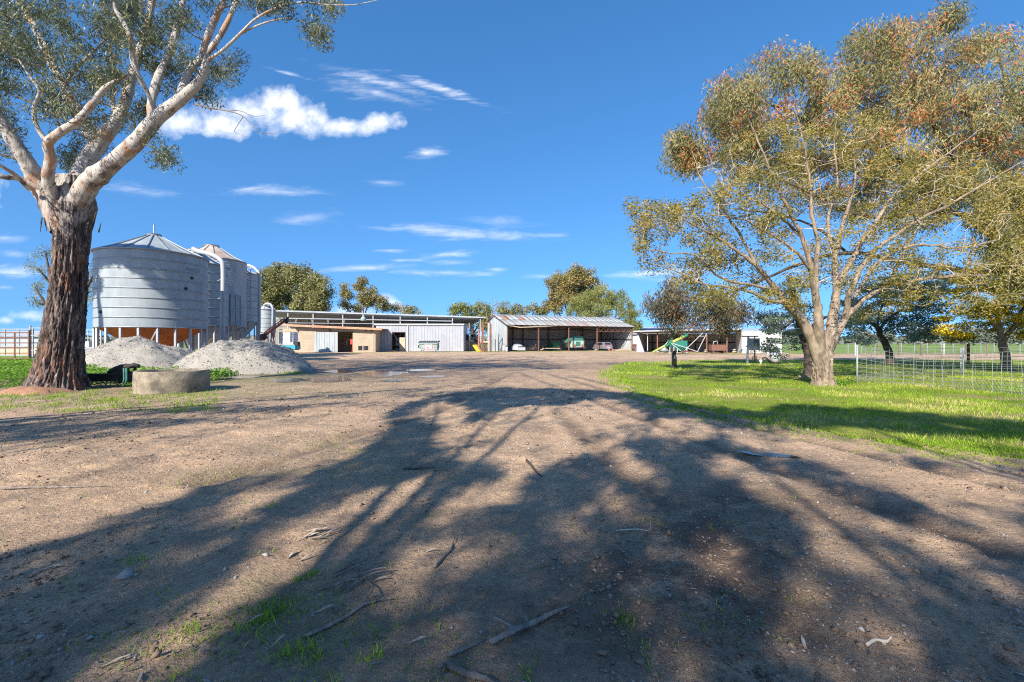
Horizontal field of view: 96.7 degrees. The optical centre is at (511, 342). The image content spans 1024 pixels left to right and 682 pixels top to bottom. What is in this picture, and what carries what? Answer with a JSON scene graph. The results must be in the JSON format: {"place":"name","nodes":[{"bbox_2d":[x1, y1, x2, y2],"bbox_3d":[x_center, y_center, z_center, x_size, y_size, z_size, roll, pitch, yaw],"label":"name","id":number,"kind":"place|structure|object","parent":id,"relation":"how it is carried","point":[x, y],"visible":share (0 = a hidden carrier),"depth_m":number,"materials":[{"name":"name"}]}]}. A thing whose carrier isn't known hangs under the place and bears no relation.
{"place":"outdoors","nodes":[
{"label":"outdoors","id":0,"kind":"place"},
{"bbox_2d":[283,324,381,351],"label":"block building","id":1,"kind":"structure","parent":0,"point":[318,338],"depth_m":65.48,"materials":[{"name":"concrete"}]},
{"bbox_2d":[314,332,337,351],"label":"door","id":2,"kind":"structure","parent":1,"relation":"in","point":[323,341],"depth_m":65.33,"materials":[{"name":"metal"}]},
{"bbox_2d":[480,300,497,334],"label":"dead tree","id":3,"kind":"object","parent":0,"point":[491,312],"visible":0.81,"depth_m":94.95,"materials":[{"name":"brown wood"}]},
{"bbox_2d":[0,349,1023,681],"bbox_3d":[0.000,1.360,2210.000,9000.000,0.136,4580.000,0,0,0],"label":"ground","id":4,"kind":"structure","parent":0,"point":[510,579],"depth_m":3.28,"materials":[{"name":"soil"}]},
{"bbox_2d":[0,330,29,358],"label":"yard panel","id":5,"kind":"object","parent":4,"relation":"on","point":[15,342],"visible":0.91,"depth_m":30.98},
{"bbox_2d":[0,328,33,356],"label":"yard panel","id":6,"kind":"object","parent":4,"relation":"on","point":[5,346],"visible":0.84,"depth_m":37.98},
{"bbox_2d":[29,326,40,357],"bbox_3d":[-32.711,0.065,32.017,2.401,2.570,0.125,0,0,0],"label":"yard panel","id":7,"kind":"object","parent":4,"relation":"on","point":[31,335],"visible":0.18,"depth_m":31.98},
{"bbox_2d":[0,386,91,394],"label":"soil mound","id":8,"kind":"object","parent":4,"relation":"on","point":[24,390],"visible":0.69,"depth_m":12.12,"materials":[{"name":"soil"}]},
{"bbox_2d":[0,486,100,488],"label":"fallen branch","id":9,"kind":"object","parent":4,"relation":"on","point":[16,487],"visible":1,"depth_m":4.23,"materials":[{"name":"brown wood"}]},
{"bbox_2d":[85,341,91,350],"label":"boat","id":10,"kind":"object","parent":4,"relation":"on","point":[88,344],"visible":0.04,"depth_m":35.75,"materials":[{"name":"white"}]},
{"bbox_2d":[96,655,127,668],"bbox_3d":[-1.680,1.336,1.898,0.132,0.046,0.019,0,0,-12],"label":"bark chip","id":11,"kind":"object","parent":4,"relation":"on","point":[117,658],"visible":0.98,"depth_m":1.90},
{"bbox_2d":[87,363,140,383],"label":"farm implement","id":12,"kind":"object","parent":4,"relation":"on","point":[122,373],"visible":0.92,"depth_m":13.92,"materials":[{"name":"black metal"}]},
{"bbox_2d":[0,358,238,387],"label":"weeds","id":13,"kind":"object","parent":4,"relation":"on","point":[16,369],"visible":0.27,"depth_m":17.14,"materials":[{"name":"green plant"}]},
{"bbox_2d":[85,335,194,369],"bbox_3d":[-19.934,0.502,24.423,6.249,1.847,5.474,0,0,0],"label":"gravel pile","id":14,"kind":"object","parent":4,"relation":"on","point":[141,350],"visible":0.71,"depth_m":22.91,"materials":[{"name":"gravel"}]},
{"bbox_2d":[90,225,209,350],"bbox_3d":[-22.900,-3.100,29.100,5.960,8.900,5.960,0,0,0],"label":"grain silo","id":15,"kind":"object","parent":4,"relation":"on","point":[153,286],"visible":0.97,"depth_m":26.93,"materials":[{"name":"grey metal"}]},
{"bbox_2d":[132,368,209,394],"bbox_3d":[-9.500,1.065,12.750,1.750,0.610,1.750,0,0,0],"label":"concrete trough","id":16,"kind":"object","parent":4,"relation":"on","point":[170,381],"visible":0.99,"depth_m":12.09,"materials":[{"name":"grey concrete"}]},
{"bbox_2d":[0,0,376,390],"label":"gum tree","id":17,"kind":"object","parent":4,"relation":"on","point":[67,205],"visible":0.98,"depth_m":12.65,"materials":[{"name":"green plant"}]},
{"bbox_2d":[183,247,229,348],"bbox_3d":[-24.863,-3.127,36.400,6.295,8.954,5.020,0,0,0],"label":"grain silo","id":18,"kind":"object","parent":4,"relation":"on","point":[218,297],"visible":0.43,"depth_m":35.49,"materials":[{"name":"metal"}]},
{"bbox_2d":[177,244,246,346],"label":"grain silo","id":19,"kind":"object","parent":4,"relation":"on","point":[237,294],"visible":0.29,"depth_m":41.00,"materials":[{"name":"metal"}]},
{"bbox_2d":[219,376,259,378],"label":"puddle","id":20,"kind":"object","parent":4,"relation":"on","point":[239,377],"visible":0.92,"depth_m":17.67,"materials":[{"name":"grey liquid"}]},
{"bbox_2d":[170,338,315,374],"bbox_3d":[-12.645,0.600,21.633,6.803,1.647,5.222,0,0,0],"label":"gravel pile","id":21,"kind":"object","parent":4,"relation":"on","point":[243,356],"visible":0.94,"depth_m":20.17,"materials":[{"name":"gravel"}]},
{"bbox_2d":[229,264,260,340],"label":"grain silo","id":22,"kind":"object","parent":4,"relation":"on","point":[253,298],"visible":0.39,"depth_m":46.11,"materials":[{"name":"grey metal"}]},
{"bbox_2d":[246,613,263,622],"bbox_3d":[-1.261,1.342,2.208,0.102,0.046,0.023,0,0,-9],"label":"bark chip","id":23,"kind":"object","parent":4,"relation":"on","point":[254,617],"visible":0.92,"depth_m":2.21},
{"bbox_2d":[260,302,275,341],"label":"grain silo","id":24,"kind":"object","parent":4,"relation":"on","point":[268,315],"visible":0.55,"depth_m":56.10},
{"bbox_2d":[255,317,288,342],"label":"orange auger","id":25,"kind":"object","parent":4,"relation":"on","point":[263,336],"visible":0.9,"depth_m":51.88,"materials":[{"name":"red metal"}]},
{"bbox_2d":[267,634,284,649],"bbox_3d":[-1.051,1.335,2.029,0.070,0.046,0.015,0,0,-34],"label":"bark chip","id":26,"kind":"object","parent":4,"relation":"on","point":[279,638],"visible":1,"depth_m":2.03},
{"bbox_2d":[267,378,303,381],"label":"puddle","id":27,"kind":"object","parent":4,"relation":"on","point":[288,380],"visible":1,"depth_m":16.26,"materials":[{"name":"grey liquid"}]},
{"bbox_2d":[279,332,300,349],"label":"tank trailer","id":28,"kind":"object","parent":4,"relation":"on","point":[288,337],"visible":0.94,"depth_m":57.85,"materials":[{"name":"white plastic"}]},
{"bbox_2d":[296,527,340,544],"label":"bark strips","id":29,"kind":"object","parent":4,"relation":"on","point":[312,531],"visible":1,"depth_m":3.18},
{"bbox_2d":[312,604,333,612],"bbox_3d":[-0.957,1.340,2.286,0.122,0.046,0.022,0,0,0],"label":"bark chip","id":30,"kind":"object","parent":4,"relation":"on","point":[323,608],"visible":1,"depth_m":2.29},
{"bbox_2d":[301,376,351,381],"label":"puddle","id":31,"kind":"object","parent":4,"relation":"on","point":[330,379],"visible":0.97,"depth_m":16.69,"materials":[{"name":"brown liquid"}]},
{"bbox_2d":[324,370,349,372],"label":"puddle","id":32,"kind":"object","parent":4,"relation":"on","point":[337,371],"visible":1,"depth_m":21.35,"materials":[{"name":"grey liquid"}]},
{"bbox_2d":[303,593,383,638],"bbox_3d":[-0.837,1.334,2.253,0.407,0.050,0.110,0,0,-43],"label":"fallen branch","id":33,"kind":"object","parent":4,"relation":"on","point":[331,624],"visible":0.98,"depth_m":2.21,"materials":[{"name":"brown wood"}]},
{"bbox_2d":[317,558,386,597],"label":"bark strips","id":34,"kind":"object","parent":4,"relation":"on","point":[354,577],"visible":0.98,"depth_m":2.61,"materials":[{"name":"brown wood"}]},
{"bbox_2d":[272,310,485,348],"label":"awning shed","id":35,"kind":"structure","parent":4,"relation":"on","point":[343,319],"depth_m":79.46,"materials":[{"name":"grey metal"}]},
{"bbox_2d":[354,371,409,376],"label":"puddle","id":36,"kind":"object","parent":4,"relation":"on","point":[378,373],"visible":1,"depth_m":19.96,"materials":[{"name":"brown liquid"}]},
{"bbox_2d":[379,379,407,381],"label":"puddle","id":37,"kind":"object","parent":4,"relation":"on","point":[391,380],"visible":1,"depth_m":16.25,"materials":[{"name":"grey liquid"}]},
{"bbox_2d":[395,337,399,350],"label":"storage rack","id":38,"kind":"object","parent":4,"relation":"on","point":[397,339],"visible":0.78,"depth_m":72.19,"materials":[{"name":"grey metal"}]},
{"bbox_2d":[403,636,425,643],"bbox_3d":[-0.442,1.346,2.057,0.112,0.046,0.019,0,0,8],"label":"bark chip","id":39,"kind":"object","parent":4,"relation":"on","point":[416,639],"visible":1,"depth_m":2.06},
{"bbox_2d":[403,467,435,469],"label":"fallen branch","id":40,"kind":"object","parent":4,"relation":"on","point":[411,468],"visible":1,"depth_m":4.86,"materials":[{"name":"wood"}]},
{"bbox_2d":[374,324,467,351],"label":"iron shed","id":41,"kind":"structure","parent":4,"relation":"on","point":[450,337],"depth_m":70.72,"materials":[{"name":"white paint"}]},
{"bbox_2d":[400,337,404,350],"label":"door","id":42,"kind":"structure","parent":41,"relation":"in","point":[402,339],"depth_m":71.02,"materials":[{"name":"grey metal"}]},
{"bbox_2d":[408,369,433,370],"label":"puddle","id":43,"kind":"object","parent":4,"relation":"on","point":[420,369],"visible":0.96,"depth_m":22.54,"materials":[{"name":"grey liquid"}]},
{"bbox_2d":[418,341,439,350],"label":"skip bin","id":44,"kind":"object","parent":4,"relation":"on","point":[428,345],"visible":1,"depth_m":65.43,"materials":[{"name":"green metal"}]},
{"bbox_2d":[419,375,444,377],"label":"puddle","id":45,"kind":"object","parent":4,"relation":"on","point":[433,376],"visible":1,"depth_m":18.19,"materials":[{"name":"grey liquid"}]},
{"bbox_2d":[433,532,454,567],"bbox_3d":[-0.417,1.338,2.949,0.043,0.038,0.435,0,0,10],"label":"fallen branch","id":46,"kind":"object","parent":4,"relation":"on","point":[437,563],"visible":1,"depth_m":2.87,"materials":[{"name":"grey wood"}]},
{"bbox_2d":[447,639,484,656],"bbox_3d":[-0.202,1.358,2.028,0.185,0.024,0.020,0,0,-32],"label":"fallen branch","id":47,"kind":"object","parent":4,"relation":"on","point":[457,651],"visible":1,"depth_m":2.01,"materials":[{"name":"grey wood"}]},
{"bbox_2d":[441,660,494,681],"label":"fallen branch","id":48,"kind":"object","parent":4,"relation":"on","point":[453,667],"visible":0.97,"depth_m":1.85,"materials":[{"name":"grey wood"}]},
{"bbox_2d":[466,323,474,350],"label":"block wall","id":49,"kind":"structure","parent":4,"relation":"on","point":[469,345],"depth_m":74.20,"materials":[{"name":"concrete"}]},
{"bbox_2d":[473,322,491,351],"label":"playset","id":50,"kind":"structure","parent":4,"relation":"on","point":[484,346],"depth_m":68.14,"materials":[{"name":"brown metal"}]},
{"bbox_2d":[471,334,477,344],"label":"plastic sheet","id":51,"kind":"object","parent":50,"relation":"hanging from","point":[474,338],"visible":0.99,"depth_m":70.46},
{"bbox_2d":[0,383,1023,681],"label":"soil clods","id":52,"kind":"object","parent":4,"relation":"on","point":[576,623],"visible":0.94,"depth_m":2.40,"materials":[{"name":"soil"}]},
{"bbox_2d":[0,350,1023,681],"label":"grass tufts","id":53,"kind":"object","parent":4,"relation":"on","point":[306,576],"visible":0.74,"depth_m":3.46,"materials":[{"name":"plant"}]},
{"bbox_2d":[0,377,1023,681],"bbox_3d":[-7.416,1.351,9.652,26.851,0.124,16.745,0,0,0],"label":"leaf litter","id":54,"kind":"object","parent":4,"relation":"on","point":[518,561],"visible":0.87,"depth_m":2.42,"materials":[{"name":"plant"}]},
{"bbox_2d":[0,381,1023,681],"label":"loose stones","id":55,"kind":"object","parent":4,"relation":"on","point":[126,573],"visible":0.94,"depth_m":3.03,"materials":[{"name":"stone"}]},
{"bbox_2d":[510,344,524,349],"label":"parked car","id":56,"kind":"object","parent":4,"relation":"on","point":[517,347],"visible":1,"depth_m":70.75,"materials":[{"name":"metal"}]},
{"bbox_2d":[488,604,571,645],"bbox_3d":[0.065,1.336,2.232,0.507,0.038,0.154,0,0,-37],"label":"fallen branch","id":57,"kind":"object","parent":4,"relation":"on","point":[512,630],"visible":1,"depth_m":2.15,"materials":[{"name":"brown wood"}]},
{"bbox_2d":[526,459,542,476],"bbox_3d":[0.223,1.351,4.942,0.046,0.042,0.692,0,0,-11],"label":"fallen branch","id":58,"kind":"object","parent":4,"relation":"on","point":[531,465],"visible":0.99,"depth_m":4.87,"materials":[{"name":"brown wood"}]},
{"bbox_2d":[549,342,559,350],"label":"green bin","id":59,"kind":"object","parent":4,"relation":"on","point":[554,344],"visible":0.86,"depth_m":78.20,"materials":[{"name":"paint"}]},
{"bbox_2d":[486,314,634,350],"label":"machinery shed","id":60,"kind":"structure","parent":4,"relation":"on","point":[531,331],"depth_m":79.98,"materials":[{"name":"metal"}]},
{"bbox_2d":[560,336,585,348],"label":"old harvester","id":61,"kind":"object","parent":4,"relation":"on","point":[576,342],"visible":0.98,"depth_m":77.08,"materials":[{"name":"green metal"}]},
{"bbox_2d":[591,342,612,348],"label":"parked car","id":62,"kind":"object","parent":4,"relation":"on","point":[604,345],"visible":0.96,"depth_m":77.59,"materials":[{"name":"silver metal"}]},
{"bbox_2d":[564,280,641,327],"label":"background tree","id":63,"kind":"object","parent":4,"relation":"on","point":[609,302],"visible":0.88,"depth_m":91.25,"materials":[{"name":"green plant"}]},
{"bbox_2d":[616,520,650,530],"bbox_3d":[0.935,1.347,3.306,0.333,0.030,0.150,0,0,-27],"label":"fallen branch","id":64,"kind":"object","parent":4,"relation":"on","point":[634,529],"visible":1,"depth_m":3.29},
{"bbox_2d":[631,320,643,332],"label":"background tree","id":65,"kind":"object","parent":4,"relation":"on","point":[638,327],"visible":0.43,"depth_m":89.36,"materials":[{"name":"green plant"}]},
{"bbox_2d":[633,327,679,349],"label":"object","id":66,"kind":"structure","parent":4,"relation":"on","point":[635,334],"depth_m":89.03,"materials":[{"name":"white paint"}]},
{"bbox_2d":[669,341,686,353],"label":"field bin","id":67,"kind":"object","parent":4,"relation":"on","point":[681,343],"visible":0.79,"depth_m":55.75,"materials":[{"name":"metal"}]},
{"bbox_2d":[652,333,706,352],"label":"grain auger","id":68,"kind":"object","parent":4,"relation":"on","point":[669,343],"visible":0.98,"depth_m":52.33,"materials":[{"name":"green paint"}]},
{"bbox_2d":[633,328,741,352],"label":"skillion shed","id":69,"kind":"structure","parent":4,"relation":"on","point":[656,340],"depth_m":66.81,"materials":[{"name":"metal"}]},
{"bbox_2d":[709,341,725,353],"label":"rusty hopper","id":70,"kind":"object","parent":4,"relation":"on","point":[717,347],"visible":1,"depth_m":57.50,"materials":[{"name":"brown metal"}]},
{"bbox_2d":[736,328,781,353],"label":"white shed","id":71,"kind":"structure","parent":4,"relation":"on","point":[741,342],"depth_m":58.30,"materials":[{"name":"paint"}]},
{"bbox_2d":[739,451,801,457],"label":"puddle","id":72,"kind":"object","parent":4,"relation":"on","point":[776,454],"visible":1,"depth_m":5.55,"materials":[{"name":"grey liquid"}]},
{"bbox_2d":[801,636,806,648],"bbox_3d":[1.325,1.365,2.064,0.016,0.046,0.051,0,0,0],"label":"bark chip","id":73,"kind":"object","parent":4,"relation":"on","point":[803,641],"visible":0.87,"depth_m":2.06,"materials":[{"name":"wood"}]},
{"bbox_2d":[865,636,891,645],"bbox_3d":[1.653,1.340,2.046,0.204,0.037,0.022,0,0,-22],"label":"fallen branch","id":74,"kind":"object","parent":4,"relation":"on","point":[870,641],"visible":1,"depth_m":2.04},
{"bbox_2d":[767,342,1023,354],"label":"paddock fence","id":75,"kind":"object","parent":4,"relation":"on","point":[920,349],"visible":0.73,"depth_m":48.90,"materials":[{"name":"white paint"}]},
{"bbox_2d":[858,346,961,380],"bbox_3d":[15.579,0.742,17.896,8.902,1.317,0.494,0,0,-29],"label":"wire fence","id":76,"kind":"object","parent":4,"relation":"on","point":[941,357],"visible":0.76,"depth_m":18.62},
{"bbox_2d":[856,345,1023,395],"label":"wire fence","id":77,"kind":"object","parent":4,"relation":"on","point":[963,370],"visible":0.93,"depth_m":13.30,"materials":[{"name":"metal"}]},
{"bbox_2d":[915,347,1023,374],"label":"wire fence","id":78,"kind":"object","parent":4,"relation":"on","point":[963,360],"visible":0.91,"depth_m":18.98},
{"bbox_2d":[0,344,1023,357],"bbox_3d":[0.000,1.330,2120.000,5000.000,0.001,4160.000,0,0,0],"label":"paddock","id":79,"kind":"structure","parent":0,"point":[918,346],"depth_m":131.50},
{"bbox_2d":[0,346,36,354],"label":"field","id":80,"kind":"structure","parent":79,"relation":"on","point":[17,350],"depth_m":51.50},
{"bbox_2d":[0,331,91,345],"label":"fence","id":81,"kind":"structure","parent":79,"relation":"on","point":[21,339],"depth_m":63.00,"materials":[{"name":"metal"}]},
{"bbox_2d":[20,244,92,308],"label":"background gum","id":82,"kind":"object","parent":79,"relation":"on","point":[41,297],"visible":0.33,"depth_m":48.73,"materials":[{"name":"green plant"}]},
{"bbox_2d":[88,329,101,344],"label":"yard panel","id":83,"kind":"object","parent":79,"relation":"on","point":[100,336],"visible":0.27,"depth_m":41.99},
{"bbox_2d":[255,261,336,311],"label":"background gum","id":84,"kind":"object","parent":79,"relation":"on","point":[281,281],"visible":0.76,"depth_m":95.42,"materials":[{"name":"green plant"}]},
{"bbox_2d":[337,275,391,312],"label":"background gum","id":85,"kind":"object","parent":79,"relation":"on","point":[367,299],"visible":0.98,"depth_m":107.80,"materials":[{"name":"green plant"}]},
{"bbox_2d":[380,302,422,314],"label":"background gum","id":86,"kind":"object","parent":79,"relation":"on","point":[406,310],"visible":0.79,"depth_m":110.75,"materials":[{"name":"green plant"}]},
{"bbox_2d":[446,299,497,335],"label":"background tree","id":87,"kind":"object","parent":79,"relation":"on","point":[463,307],"visible":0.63,"depth_m":100.01,"materials":[{"name":"green plant"}]},
{"bbox_2d":[496,300,549,315],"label":"background gum","id":88,"kind":"object","parent":79,"relation":"on","point":[504,310],"visible":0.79,"depth_m":103.99,"materials":[{"name":"green plant"}]},
{"bbox_2d":[90,335,1023,343],"bbox_3d":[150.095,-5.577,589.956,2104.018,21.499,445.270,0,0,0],"label":"treeline","id":89,"kind":"object","parent":79,"relation":"on","point":[897,341],"visible":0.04,"depth_m":406.38,"materials":[{"name":"green plant"}]},
{"bbox_2d":[539,262,605,316],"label":"background gum","id":90,"kind":"object","parent":79,"relation":"on","point":[563,289],"visible":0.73,"depth_m":100.52,"materials":[{"name":"green plant"}]},
{"bbox_2d":[782,334,798,343],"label":"paddock tree","id":91,"kind":"object","parent":79,"relation":"on","point":[795,337],"visible":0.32,"depth_m":296.53,"materials":[{"name":"green plant"}]},
{"bbox_2d":[856,329,878,344],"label":"paddock tree","id":92,"kind":"object","parent":79,"relation":"on","point":[869,334],"visible":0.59,"depth_m":278.19,"materials":[{"name":"green plant"}]},
{"bbox_2d":[875,332,896,343],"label":"paddock tree","id":93,"kind":"object","parent":79,"relation":"on","point":[890,337],"visible":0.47,"depth_m":297.61,"materials":[{"name":"green plant"}]},
{"bbox_2d":[900,332,921,344],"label":"paddock tree","id":94,"kind":"object","parent":79,"relation":"on","point":[905,340],"visible":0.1,"depth_m":260.52,"materials":[{"name":"green plant"}]},
{"bbox_2d":[912,326,942,344],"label":"paddock tree","id":95,"kind":"object","parent":79,"relation":"on","point":[928,340],"visible":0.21,"depth_m":249.87,"materials":[{"name":"green plant"}]},
{"bbox_2d":[835,343,1023,352],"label":"paddock fence","id":96,"kind":"object","parent":79,"relation":"on","point":[933,348],"visible":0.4,"depth_m":59.90,"materials":[{"name":"grey metal"}]},
{"bbox_2d":[960,326,994,344],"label":"paddock tree","id":97,"kind":"object","parent":79,"relation":"on","point":[981,333],"visible":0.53,"depth_m":237.22,"materials":[{"name":"green plant"}]},
{"bbox_2d":[980,332,997,344],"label":"paddock tree","id":98,"kind":"object","parent":79,"relation":"on","point":[992,338],"visible":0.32,"depth_m":248.60,"materials":[{"name":"green plant"}]},
{"bbox_2d":[1004,328,1023,344],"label":"paddock tree","id":99,"kind":"object","parent":79,"relation":"on","point":[1014,340],"visible":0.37,"depth_m":237.24,"materials":[{"name":"green plant"}]},
{"bbox_2d":[0,0,1023,336],"label":"sky","id":100,"kind":"structure","parent":0,"point":[443,153],"materials":[{"name":"blue"}]},
{"bbox_2d":[656,347,668,352],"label":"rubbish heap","id":101,"kind":"object","parent":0,"point":[664,350],"visible":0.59,"depth_m":57.86,"materials":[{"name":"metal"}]},
{"bbox_2d":[612,359,1023,458],"bbox_3d":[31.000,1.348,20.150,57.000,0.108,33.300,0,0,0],"label":"lawn","id":102,"kind":"structure","parent":0,"point":[836,425],"depth_m":10.87,"materials":[{"name":"plant"}]},
{"bbox_2d":[672,351,675,368],"bbox_3d":[8.446,0.890,23.695,0.150,0.960,0.165,0,0,0],"label":"timber post","id":103,"kind":"object","parent":102,"relation":"on","point":[674,359],"visible":0.88,"depth_m":23.64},
{"bbox_2d":[742,336,759,362],"bbox_3d":[15.742,0.437,29.965,1.152,1.830,0.170,0,0,0],"label":"meter stand","id":104,"kind":"object","parent":102,"relation":"on","point":[751,342],"visible":0.94,"depth_m":29.95,"materials":[{"name":"grey metal"}]},
{"bbox_2d":[770,351,780,363],"bbox_3d":[16.538,0.925,28.588,0.600,0.850,0.600,0,0,0],"label":"white drum","id":105,"kind":"object","parent":102,"relation":"on","point":[774,361],"visible":0.59,"depth_m":28.38,"materials":[{"name":"paint"}]},
{"bbox_2d":[753,277,880,376],"bbox_3d":[12.317,-0.545,18.222,7.642,4.129,3.273,0,0,-17],"label":"blue wattle","id":106,"kind":"object","parent":102,"relation":"on","point":[802,341],"visible":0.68,"depth_m":17.46,"materials":[{"name":"green plant"}]},
{"bbox_2d":[621,107,1023,386],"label":"budding tree","id":107,"kind":"object","parent":102,"relation":"on","point":[821,342],"visible":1,"depth_m":13.90,"materials":[{"name":"green plant"}]},
{"bbox_2d":[639,0,1023,341],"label":"red tipped gum","id":108,"kind":"object","parent":102,"relation":"on","point":[730,110],"visible":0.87,"depth_m":18.24,"materials":[{"name":"green plant"}]},
{"bbox_2d":[825,379,856,385],"bbox_3d":[10.233,1.231,14.266,1.223,0.264,0.649,0,0,0],"label":"strappy plant","id":109,"kind":"object","parent":102,"relation":"on","point":[841,382],"visible":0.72,"depth_m":14.22,"materials":[{"name":"green plant"}]},
{"bbox_2d":[838,263,960,363],"bbox_3d":[24.297,-1.867,28.463,11.468,6.621,6.223,0,0,0],"label":"blue wattle","id":110,"kind":"object","parent":102,"relation":"on","point":[910,324],"visible":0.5,"depth_m":27.77,"materials":[{"name":"green plant"}]},
{"bbox_2d":[967,344,969,363],"bbox_3d":[27.075,0.700,27.000,0.100,1.300,0.100,0,0,0],"label":"timber stake","id":111,"kind":"object","parent":102,"relation":"on","point":[968,351],"visible":0.64,"depth_m":26.95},
{"bbox_2d":[930,271,1023,369],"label":"golden wattle","id":112,"kind":"object","parent":102,"relation":"on","point":[997,324],"visible":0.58,"depth_m":21.84,"materials":[{"name":"green plant"}]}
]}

